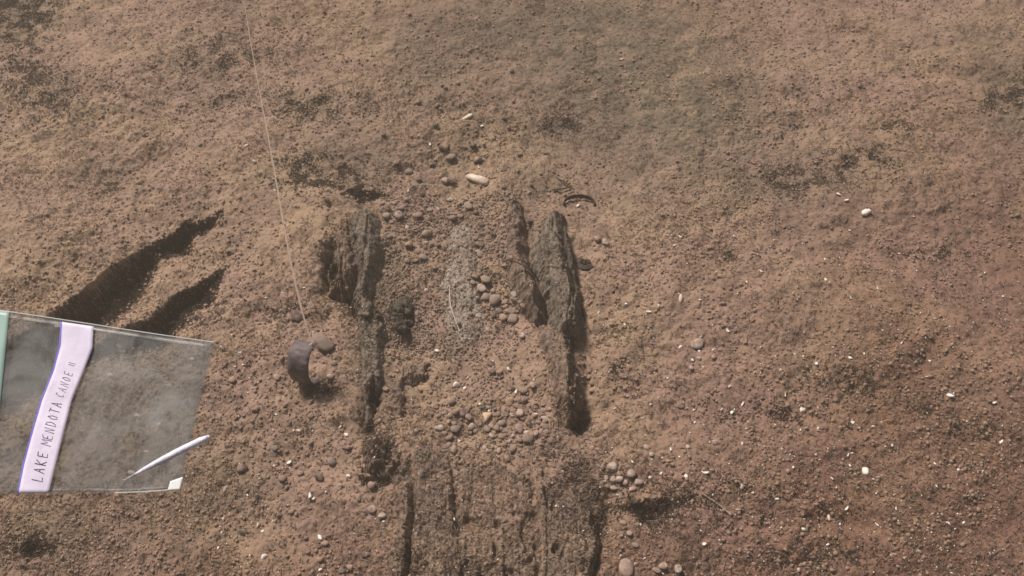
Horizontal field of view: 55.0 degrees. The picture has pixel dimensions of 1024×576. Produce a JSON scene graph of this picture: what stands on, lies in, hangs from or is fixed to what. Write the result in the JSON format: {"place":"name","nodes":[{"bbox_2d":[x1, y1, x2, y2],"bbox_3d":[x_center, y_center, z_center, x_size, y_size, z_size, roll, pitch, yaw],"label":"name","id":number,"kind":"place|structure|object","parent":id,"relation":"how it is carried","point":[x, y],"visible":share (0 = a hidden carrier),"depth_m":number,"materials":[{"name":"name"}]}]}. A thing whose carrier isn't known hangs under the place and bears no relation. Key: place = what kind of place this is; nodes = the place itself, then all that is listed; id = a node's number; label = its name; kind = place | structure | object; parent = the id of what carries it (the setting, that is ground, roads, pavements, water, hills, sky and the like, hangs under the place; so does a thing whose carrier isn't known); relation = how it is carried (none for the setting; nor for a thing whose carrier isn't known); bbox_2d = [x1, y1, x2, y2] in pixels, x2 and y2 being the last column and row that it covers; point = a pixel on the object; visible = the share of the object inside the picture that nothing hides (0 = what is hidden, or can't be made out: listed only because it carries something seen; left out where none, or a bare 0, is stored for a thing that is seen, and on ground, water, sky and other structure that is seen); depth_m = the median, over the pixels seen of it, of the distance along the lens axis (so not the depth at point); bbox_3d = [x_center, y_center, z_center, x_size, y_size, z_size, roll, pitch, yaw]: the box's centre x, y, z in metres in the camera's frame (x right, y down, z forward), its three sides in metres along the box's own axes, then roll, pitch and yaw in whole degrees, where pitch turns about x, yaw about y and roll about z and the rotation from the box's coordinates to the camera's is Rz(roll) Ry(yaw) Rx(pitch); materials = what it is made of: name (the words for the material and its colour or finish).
{"place":"outdoors","nodes":[
{"label":"outdoors","id":0,"kind":"place"},
{"bbox_2d":[0,310,214,492],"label":"sample bag","id":1,"kind":"object","parent":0,"point":[49,424],"visible":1,"depth_m":0.98,"materials":[{"name":"grey"}]},
{"bbox_2d":[124,435,210,480],"bbox_3d":[-0.335,0.165,0.956,0.089,0.017,0.007,-23,58,-15],"label":"plastic stick","id":2,"kind":"object","parent":1,"relation":"in","point":[197,442],"visible":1,"depth_m":0.95,"materials":[{"name":"white plastic"}]},
{"bbox_2d":[0,0,1023,575],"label":"lake bed","id":3,"kind":"object","parent":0,"point":[398,24],"visible":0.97,"depth_m":2.88,"materials":[{"name":"brown soil"}]},
{"bbox_2d":[228,377,235,382],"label":"pebble","id":4,"kind":"object","parent":3,"relation":"on","point":[232,380],"visible":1,"depth_m":2.65,"materials":[{"name":"stone"}]},
{"bbox_2d":[237,463,247,471],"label":"pebble","id":5,"kind":"object","parent":3,"relation":"on","point":[242,467],"visible":1,"depth_m":2.51,"materials":[{"name":"stone"}]},
{"bbox_2d":[239,529,248,535],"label":"pebble","id":6,"kind":"object","parent":3,"relation":"on","point":[243,532],"visible":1,"depth_m":2.42,"materials":[{"name":"stone"}]},
{"bbox_2d":[278,475,285,481],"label":"pebble","id":7,"kind":"object","parent":3,"relation":"on","point":[281,478],"visible":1,"depth_m":2.49,"materials":[{"name":"stone"}]},
{"bbox_2d":[291,311,307,321],"bbox_3d":[-0.600,0.082,2.766,0.043,0.022,0.034,20,57,13],"label":"stone","id":8,"kind":"object","parent":3,"relation":"on","point":[296,316],"visible":0.91,"depth_m":2.76,"materials":[{"name":"beige stone"}]},
{"bbox_2d":[287,339,319,384],"bbox_3d":[-0.551,0.204,2.624,0.074,0.129,0.089,12,56,9],"label":"ring weight","id":9,"kind":"object","parent":3,"relation":"on","point":[299,353],"visible":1,"depth_m":2.58,"materials":[{"name":"grey metal"}]},
{"bbox_2d":[244,3,318,350],"bbox_3d":[-0.485,-0.236,2.037,0.108,1.372,0.033,12,56,9],"label":"mooring line","id":10,"kind":"object","parent":9,"relation":"attached to","point":[312,340],"visible":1,"depth_m":2.21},
{"bbox_2d":[313,472,322,480],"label":"pebble","id":11,"kind":"object","parent":3,"relation":"on","point":[318,476],"visible":1,"depth_m":2.49,"materials":[{"name":"stone"}]},
{"bbox_2d":[311,333,334,350],"bbox_3d":[-0.522,0.150,2.708,0.069,0.027,0.040,31,62,10],"label":"stone","id":12,"kind":"object","parent":3,"relation":"on","point":[324,342],"visible":0.94,"depth_m":2.70,"materials":[{"name":"beige stone"}]},
{"bbox_2d":[328,457,335,465],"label":"pebble","id":13,"kind":"object","parent":3,"relation":"on","point":[331,461],"visible":1,"depth_m":2.52,"materials":[{"name":"stone"}]},
{"bbox_2d":[336,483,342,490],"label":"pebble","id":14,"kind":"object","parent":3,"relation":"on","point":[339,486],"visible":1,"depth_m":2.47,"materials":[{"name":"stone"}]},
{"bbox_2d":[338,567,345,573],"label":"pebble","id":15,"kind":"object","parent":3,"relation":"on","point":[342,570],"visible":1,"depth_m":2.35,"materials":[{"name":"stone"}]},
{"bbox_2d":[0,187,694,566],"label":"shadow","id":16,"kind":"object","parent":3,"relation":"on","point":[130,287],"visible":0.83,"depth_m":2.79},
{"bbox_2d":[361,552,369,556],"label":"pebble","id":17,"kind":"object","parent":3,"relation":"on","point":[365,554],"visible":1,"depth_m":2.37,"materials":[{"name":"stone"}]},
{"bbox_2d":[358,421,383,426],"bbox_3d":[-0.369,0.356,2.581,0.071,0.023,0.009,0,55,0],"label":"root","id":18,"kind":"object","parent":3,"relation":"on","point":[370,425],"visible":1,"depth_m":2.58,"materials":[{"name":"brown plant"}]},
{"bbox_2d":[367,505,375,512],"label":"pebble","id":19,"kind":"object","parent":3,"relation":"on","point":[371,508],"visible":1,"depth_m":2.43,"materials":[{"name":"stone"}]},
{"bbox_2d":[368,481,375,489],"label":"pebble","id":20,"kind":"object","parent":3,"relation":"on","point":[371,485],"visible":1,"depth_m":2.46,"materials":[{"name":"stone"}]},
{"bbox_2d":[378,512,386,517],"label":"pebble","id":21,"kind":"object","parent":3,"relation":"on","point":[382,515],"visible":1,"depth_m":2.43,"materials":[{"name":"stone"}]},
{"bbox_2d":[382,212,389,218],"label":"pebble","id":22,"kind":"object","parent":3,"relation":"on","point":[386,215],"visible":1,"depth_m":2.95,"materials":[{"name":"stone"}]},
{"bbox_2d":[384,205,390,210],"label":"pebble","id":23,"kind":"object","parent":3,"relation":"on","point":[387,207],"visible":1,"depth_m":2.97,"materials":[{"name":"stone"}]},
{"bbox_2d":[394,210,402,219],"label":"pebble","id":24,"kind":"object","parent":3,"relation":"on","point":[398,214],"visible":1,"depth_m":2.95,"materials":[{"name":"stone"}]},
{"bbox_2d":[389,296,414,322],"bbox_3d":[-0.308,0.068,2.781,0.081,0.067,0.092,36,62,22],"label":"wood lump","id":25,"kind":"object","parent":3,"relation":"on","point":[402,308],"visible":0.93,"depth_m":2.76,"materials":[{"name":"wood"}]},
{"bbox_2d":[393,319,414,334],"bbox_3d":[-0.303,0.108,2.756,0.057,0.054,0.050,26,59,17],"label":"wood lump","id":26,"kind":"object","parent":3,"relation":"on","point":[404,327],"visible":1,"depth_m":2.74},
{"bbox_2d":[404,241,412,247],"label":"pebble","id":27,"kind":"object","parent":3,"relation":"on","point":[408,244],"visible":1,"depth_m":2.89,"materials":[{"name":"stone"}]},
{"bbox_2d":[405,168,412,174],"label":"pebble","id":28,"kind":"object","parent":3,"relation":"on","point":[408,171],"visible":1,"depth_m":3.08,"materials":[{"name":"stone"}]},
{"bbox_2d":[412,212,421,217],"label":"pebble","id":29,"kind":"object","parent":3,"relation":"on","point":[417,215],"visible":1,"depth_m":2.96,"materials":[{"name":"stone"}]},
{"bbox_2d":[419,253,427,260],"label":"pebble","id":30,"kind":"object","parent":3,"relation":"on","point":[423,256],"visible":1,"depth_m":2.88,"materials":[{"name":"stone"}]},
{"bbox_2d":[421,230,431,236],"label":"pebble","id":31,"kind":"object","parent":3,"relation":"on","point":[426,233],"visible":1,"depth_m":2.93,"materials":[{"name":"stone"}]},
{"bbox_2d":[435,425,443,431],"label":"pebble","id":32,"kind":"object","parent":3,"relation":"on","point":[439,428],"visible":1,"depth_m":2.54,"materials":[{"name":"stone"}]},
{"bbox_2d":[438,142,448,150],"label":"pebble","id":33,"kind":"object","parent":3,"relation":"on","point":[443,146],"visible":1,"depth_m":3.12,"materials":[{"name":"stone"}]},
{"bbox_2d":[441,177,447,183],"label":"pebble","id":34,"kind":"object","parent":3,"relation":"on","point":[444,180],"visible":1,"depth_m":3.07,"materials":[{"name":"stone"}]},
{"bbox_2d":[445,434,452,440],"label":"pebble","id":35,"kind":"object","parent":3,"relation":"on","point":[449,437],"visible":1,"depth_m":2.52,"materials":[{"name":"stone"}]},
{"bbox_2d":[446,154,455,160],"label":"pebble","id":36,"kind":"object","parent":3,"relation":"on","point":[449,157],"visible":1,"depth_m":3.10,"materials":[{"name":"stone"}]},
{"bbox_2d":[447,397,455,404],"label":"pebble","id":37,"kind":"object","parent":3,"relation":"on","point":[451,400],"visible":1,"depth_m":2.58,"materials":[{"name":"stone"}]},
{"bbox_2d":[447,176,456,183],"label":"pebble","id":38,"kind":"object","parent":3,"relation":"on","point":[452,180],"visible":1,"depth_m":3.06,"materials":[{"name":"stone"}]},
{"bbox_2d":[383,192,521,351],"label":"fine gravel","id":39,"kind":"structure","parent":3,"relation":"on","point":[394,343],"depth_m":2.88,"materials":[{"name":"brown gravel"}]},
{"bbox_2d":[451,444,456,452],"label":"pebble","id":40,"kind":"object","parent":3,"relation":"on","point":[454,449],"visible":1,"depth_m":2.50,"materials":[{"name":"stone"}]},
{"bbox_2d":[450,425,459,432],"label":"pebble","id":41,"kind":"object","parent":3,"relation":"on","point":[455,428],"visible":1,"depth_m":2.53,"materials":[{"name":"stone"}]},
{"bbox_2d":[452,409,458,414],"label":"pebble","id":42,"kind":"object","parent":3,"relation":"on","point":[455,411],"visible":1,"depth_m":2.56,"materials":[{"name":"stone"}]},
{"bbox_2d":[453,382,459,387],"bbox_3d":[-0.149,0.256,2.624,0.018,0.016,0.016,-1,46,1],"label":"snail shell","id":43,"kind":"object","parent":3,"relation":"on","point":[455,384],"visible":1,"depth_m":2.62},
{"bbox_2d":[328,205,600,575],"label":"dugout canoe","id":44,"kind":"object","parent":3,"relation":"on","point":[559,298],"visible":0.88,"depth_m":2.60,"materials":[{"name":"brown wood"}]},
{"bbox_2d":[358,311,369,316],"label":"pebble","id":45,"kind":"object","parent":44,"relation":"on","point":[364,314],"visible":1,"depth_m":2.72,"materials":[{"name":"stone"}]},
{"bbox_2d":[374,370,380,376],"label":"pebble","id":46,"kind":"object","parent":44,"relation":"on","point":[377,373],"visible":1,"depth_m":2.62,"materials":[{"name":"stone"}]},
{"bbox_2d":[449,286,459,330],"bbox_3d":[-0.166,0.058,2.772,0.012,0.006,0.157,-10,56,-7],"label":"fibre strand","id":47,"kind":"object","parent":44,"relation":"on","point":[451,308],"visible":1,"depth_m":2.77},
{"bbox_2d":[326,204,601,575],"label":"dark algae fuzz","id":48,"kind":"object","parent":44,"relation":"on","point":[473,464],"visible":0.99,"depth_m":2.48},
{"bbox_2d":[502,259,538,281],"bbox_3d":[0.027,-0.055,2.765,0.121,0.037,0.015,25,59,16],"label":"twig","id":49,"kind":"object","parent":44,"relation":"on","point":[528,268],"visible":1,"depth_m":2.75,"materials":[{"name":"brown wood"}]},
{"bbox_2d":[460,406,469,416],"bbox_3d":[-0.123,0.321,2.565,0.021,0.010,0.037,31,61,17],"label":"pebble","id":50,"kind":"object","parent":3,"relation":"on","point":[464,411],"visible":1,"depth_m":2.56,"materials":[{"name":"stone"}]},
{"bbox_2d":[462,113,472,119],"bbox_3d":[-0.144,-0.555,3.192,0.040,0.010,0.016,-33,61,-21],"label":"mussel shell","id":51,"kind":"object","parent":3,"relation":"on","point":[468,116],"visible":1,"depth_m":3.19},
{"bbox_2d":[464,202,472,208],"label":"pebble","id":52,"kind":"object","parent":3,"relation":"on","point":[468,205],"visible":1,"depth_m":2.98,"materials":[{"name":"stone"}]},
{"bbox_2d":[465,413,471,419],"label":"pebble","id":53,"kind":"object","parent":3,"relation":"on","point":[468,416],"visible":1,"depth_m":2.55,"materials":[{"name":"stone"}]},
{"bbox_2d":[468,423,474,429],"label":"pebble","id":54,"kind":"object","parent":3,"relation":"on","point":[471,426],"visible":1,"depth_m":2.54,"materials":[{"name":"stone"}]},
{"bbox_2d":[472,272,478,278],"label":"pebble","id":55,"kind":"object","parent":3,"relation":"on","point":[475,275],"visible":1,"depth_m":2.83,"materials":[{"name":"stone"}]},
{"bbox_2d":[466,174,488,184],"bbox_3d":[-0.108,-0.339,3.050,0.077,0.016,0.029,18,57,12],"label":"mussel shell","id":56,"kind":"object","parent":3,"relation":"on","point":[478,179],"visible":1,"depth_m":3.04},
{"bbox_2d":[473,156,482,162],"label":"pebble","id":57,"kind":"object","parent":3,"relation":"on","point":[477,159],"visible":1,"depth_m":3.10,"materials":[{"name":"stone"}]},
{"bbox_2d":[474,241,483,247],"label":"pebble","id":58,"kind":"object","parent":3,"relation":"on","point":[478,244],"visible":1,"depth_m":2.90,"materials":[{"name":"stone"}]},
{"bbox_2d":[477,250,483,256],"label":"pebble","id":59,"kind":"object","parent":3,"relation":"on","point":[480,253],"visible":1,"depth_m":2.88,"materials":[{"name":"stone"}]},
{"bbox_2d":[477,284,485,291],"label":"pebble","id":60,"kind":"object","parent":3,"relation":"on","point":[481,287],"visible":1,"depth_m":2.82,"materials":[{"name":"stone"}]},
{"bbox_2d":[481,292,489,300],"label":"pebble","id":61,"kind":"object","parent":3,"relation":"on","point":[485,296],"visible":0.96,"depth_m":2.80,"materials":[{"name":"stone"}]},
{"bbox_2d":[481,275,490,282],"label":"pebble","id":62,"kind":"object","parent":3,"relation":"on","point":[486,278],"visible":1,"depth_m":2.83,"materials":[{"name":"stone"}]},
{"bbox_2d":[482,412,492,421],"bbox_3d":[-0.065,0.335,2.559,0.027,0.011,0.029,-4,50,6],"label":"stone chip","id":63,"kind":"object","parent":3,"relation":"on","point":[487,416],"visible":1,"depth_m":2.56,"materials":[{"name":"beige stone"}]},
{"bbox_2d":[484,425,490,431],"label":"pebble","id":64,"kind":"object","parent":3,"relation":"on","point":[487,428],"visible":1,"depth_m":2.54,"materials":[{"name":"stone"}]},
{"bbox_2d":[487,361,494,366],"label":"pebble","id":65,"kind":"object","parent":3,"relation":"on","point":[490,363],"visible":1,"depth_m":2.65,"materials":[{"name":"stone"}]},
{"bbox_2d":[488,367,494,373],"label":"pebble","id":66,"kind":"object","parent":3,"relation":"on","point":[491,370],"visible":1,"depth_m":2.64,"materials":[{"name":"stone"}]},
{"bbox_2d":[489,294,500,305],"bbox_3d":[-0.049,0.035,2.791,0.032,0.026,0.038,15,59,15],"label":"pebble","id":67,"kind":"object","parent":3,"relation":"on","point":[494,299],"visible":1,"depth_m":2.78,"materials":[{"name":"stone"}]},
{"bbox_2d":[498,420,505,426],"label":"pebble","id":68,"kind":"object","parent":3,"relation":"on","point":[501,423],"visible":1,"depth_m":2.55,"materials":[{"name":"stone"}]},
{"bbox_2d":[499,314,506,320],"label":"pebble","id":69,"kind":"object","parent":3,"relation":"on","point":[503,317],"visible":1,"depth_m":2.75,"materials":[{"name":"stone"}]},
{"bbox_2d":[505,397,513,405],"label":"pebble","id":70,"kind":"object","parent":3,"relation":"on","point":[509,401],"visible":1,"depth_m":2.59,"materials":[{"name":"stone"}]},
{"bbox_2d":[504,307,515,313],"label":"pebble","id":71,"kind":"object","parent":3,"relation":"on","point":[509,311],"visible":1,"depth_m":2.77,"materials":[{"name":"stone"}]},
{"bbox_2d":[0,0,1023,575],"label":"silt clods","id":72,"kind":"object","parent":3,"relation":"on","point":[622,358],"visible":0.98,"depth_m":2.69,"materials":[{"name":"brown soil"}]},
{"bbox_2d":[0,0,1023,575],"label":"algae threads","id":73,"kind":"object","parent":3,"relation":"on","point":[422,460],"visible":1,"depth_m":2.59,"materials":[{"name":"brown plant"}]},
{"bbox_2d":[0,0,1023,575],"bbox_3d":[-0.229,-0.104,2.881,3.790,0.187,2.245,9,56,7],"label":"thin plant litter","id":74,"kind":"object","parent":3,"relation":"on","point":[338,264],"visible":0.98,"depth_m":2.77,"materials":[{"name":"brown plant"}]},
{"bbox_2d":[0,0,1023,575],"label":"plant debris","id":75,"kind":"object","parent":3,"relation":"on","point":[544,314],"visible":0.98,"depth_m":2.71,"materials":[{"name":"brown plant"}]},
{"bbox_2d":[0,0,1023,575],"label":"gravel grains","id":76,"kind":"object","parent":3,"relation":"on","point":[494,316],"visible":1,"depth_m":2.74},
{"bbox_2d":[508,385,515,390],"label":"pebble","id":77,"kind":"object","parent":3,"relation":"on","point":[511,388],"visible":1,"depth_m":2.62,"materials":[{"name":"stone"}]},
{"bbox_2d":[1,1,1023,575],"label":"shell grit","id":78,"kind":"object","parent":3,"relation":"on","point":[577,427],"visible":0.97,"depth_m":2.56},
{"bbox_2d":[507,314,517,323],"bbox_3d":[0.001,0.086,2.759,0.032,0.015,0.031,-13,64,5],"label":"pebble","id":79,"kind":"object","parent":3,"relation":"on","point":[512,318],"visible":1,"depth_m":2.75,"materials":[{"name":"stone"}]},
{"bbox_2d":[509,445,515,451],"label":"pebble","id":80,"kind":"object","parent":3,"relation":"on","point":[512,448],"visible":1,"depth_m":2.50,"materials":[{"name":"stone"}]},
{"bbox_2d":[510,291,516,297],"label":"pebble","id":81,"kind":"object","parent":3,"relation":"on","point":[513,294],"visible":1,"depth_m":2.78,"materials":[{"name":"stone"}]},
{"bbox_2d":[515,424,523,433],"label":"pebble","id":82,"kind":"object","parent":3,"relation":"on","point":[519,428],"visible":1,"depth_m":2.54,"materials":[{"name":"stone"}]},
{"bbox_2d":[516,409,523,416],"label":"pebble","id":83,"kind":"object","parent":3,"relation":"on","point":[519,412],"visible":1,"depth_m":2.56,"materials":[{"name":"stone"}]},
{"bbox_2d":[518,396,527,402],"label":"pebble","id":84,"kind":"object","parent":3,"relation":"on","point":[523,399],"visible":1,"depth_m":2.58,"materials":[{"name":"stone"}]},
{"bbox_2d":[518,387,527,393],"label":"pebble","id":85,"kind":"object","parent":3,"relation":"on","point":[522,390],"visible":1,"depth_m":2.60,"materials":[{"name":"stone"}]},
{"bbox_2d":[522,433,533,442],"bbox_3d":[0.041,0.383,2.517,0.030,0.014,0.026,-3,55,-2],"label":"pebble","id":86,"kind":"object","parent":3,"relation":"on","point":[527,438],"visible":1,"depth_m":2.51,"materials":[{"name":"stone"}]},
{"bbox_2d":[525,419,531,425],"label":"pebble","id":87,"kind":"object","parent":3,"relation":"on","point":[528,422],"visible":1,"depth_m":2.54,"materials":[{"name":"stone"}]},
{"bbox_2d":[542,423,548,428],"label":"pebble","id":88,"kind":"object","parent":3,"relation":"on","point":[545,426],"visible":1,"depth_m":2.53,"materials":[{"name":"stone"}]},
{"bbox_2d":[563,194,595,206],"bbox_3d":[0.205,-0.267,2.999,0.099,0.018,0.038,0,55,0],"label":"bark strip","id":89,"kind":"object","parent":3,"relation":"on","point":[590,198],"visible":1,"depth_m":3.00,"materials":[{"name":"brown wood"}]},
{"bbox_2d":[576,261,592,269],"bbox_3d":[0.206,-0.063,2.852,0.054,0.011,0.023,18,57,12],"label":"leaf","id":90,"kind":"object","parent":3,"relation":"on","point":[582,266],"visible":1,"depth_m":2.85,"materials":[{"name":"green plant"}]},
{"bbox_2d":[579,258,590,264],"bbox_3d":[0.214,-0.071,2.868,0.037,0.032,0.026,0,55,0],"label":"wood lump","id":91,"kind":"object","parent":3,"relation":"on","point":[584,261],"visible":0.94,"depth_m":2.86,"materials":[{"name":"brown wood"}]},
{"bbox_2d":[594,236,600,241],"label":"pebble","id":92,"kind":"object","parent":3,"relation":"on","point":[597,238],"visible":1,"depth_m":2.90,"materials":[{"name":"stone"}]},
{"bbox_2d":[602,238,609,245],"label":"pebble","id":93,"kind":"object","parent":3,"relation":"on","point":[605,242],"visible":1,"depth_m":2.90,"materials":[{"name":"stone"}]},
{"bbox_2d":[607,462,616,471],"bbox_3d":[0.250,0.447,2.461,0.026,0.014,0.027,4,49,-7],"label":"pebble","id":94,"kind":"object","parent":3,"relation":"on","point":[611,466],"visible":1,"depth_m":2.46,"materials":[{"name":"stone"}]},
{"bbox_2d":[615,476,622,482],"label":"pebble","id":95,"kind":"object","parent":3,"relation":"on","point":[618,479],"visible":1,"depth_m":2.44,"materials":[{"name":"stone"}]},
{"bbox_2d":[619,558,633,575],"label":"stone","id":96,"kind":"object","parent":3,"relation":"on","point":[626,567],"visible":1,"depth_m":2.31,"materials":[{"name":"beige stone"}]},
{"bbox_2d":[627,469,635,476],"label":"pebble","id":97,"kind":"object","parent":3,"relation":"on","point":[631,473],"visible":1,"depth_m":2.44,"materials":[{"name":"stone"}]},
{"bbox_2d":[634,479,643,484],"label":"pebble","id":98,"kind":"object","parent":3,"relation":"on","point":[638,482],"visible":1,"depth_m":2.44,"materials":[{"name":"stone"}]},
{"bbox_2d":[652,567,660,572],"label":"pebble","id":99,"kind":"object","parent":3,"relation":"on","point":[656,569],"visible":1,"depth_m":2.31,"materials":[{"name":"stone"}]},
{"bbox_2d":[659,562,667,569],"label":"pebble","id":100,"kind":"object","parent":3,"relation":"on","point":[663,565],"visible":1,"depth_m":2.31,"materials":[{"name":"stone"}]},
{"bbox_2d":[674,564,681,572],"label":"stone","id":101,"kind":"object","parent":3,"relation":"on","point":[677,568],"visible":1,"depth_m":2.31,"materials":[{"name":"beige stone"}]},
{"bbox_2d":[677,401,683,408],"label":"pebble","id":102,"kind":"object","parent":3,"relation":"on","point":[680,404],"visible":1,"depth_m":2.57,"materials":[{"name":"stone"}]},
{"bbox_2d":[691,337,702,348],"bbox_3d":[0.502,0.152,2.669,0.037,0.015,0.029,-25,65,-5],"label":"pebble","id":103,"kind":"object","parent":3,"relation":"on","point":[697,343],"visible":1,"depth_m":2.66,"materials":[{"name":"stone"}]},
{"bbox_2d":[702,493,731,515],"bbox_3d":[0.500,0.527,2.404,0.086,0.017,0.008,32,61,20],"label":"twig","id":104,"kind":"object","parent":3,"relation":"on","point":[729,513],"visible":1,"depth_m":2.40,"materials":[{"name":"brown wood"}]},
{"bbox_2d":[862,467,868,474],"bbox_3d":[0.885,0.458,2.468,0.020,0.007,0.024,-42,47,-6],"label":"shell fragment","id":105,"kind":"object","parent":3,"relation":"on","point":[865,470],"visible":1,"depth_m":2.46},
{"bbox_2d":[861,209,871,215],"bbox_3d":[1.047,-0.225,2.906,0.034,0.011,0.019,-31,60,-20],"label":"mussel shell","id":106,"kind":"object","parent":3,"relation":"on","point":[864,212],"visible":1,"depth_m":2.90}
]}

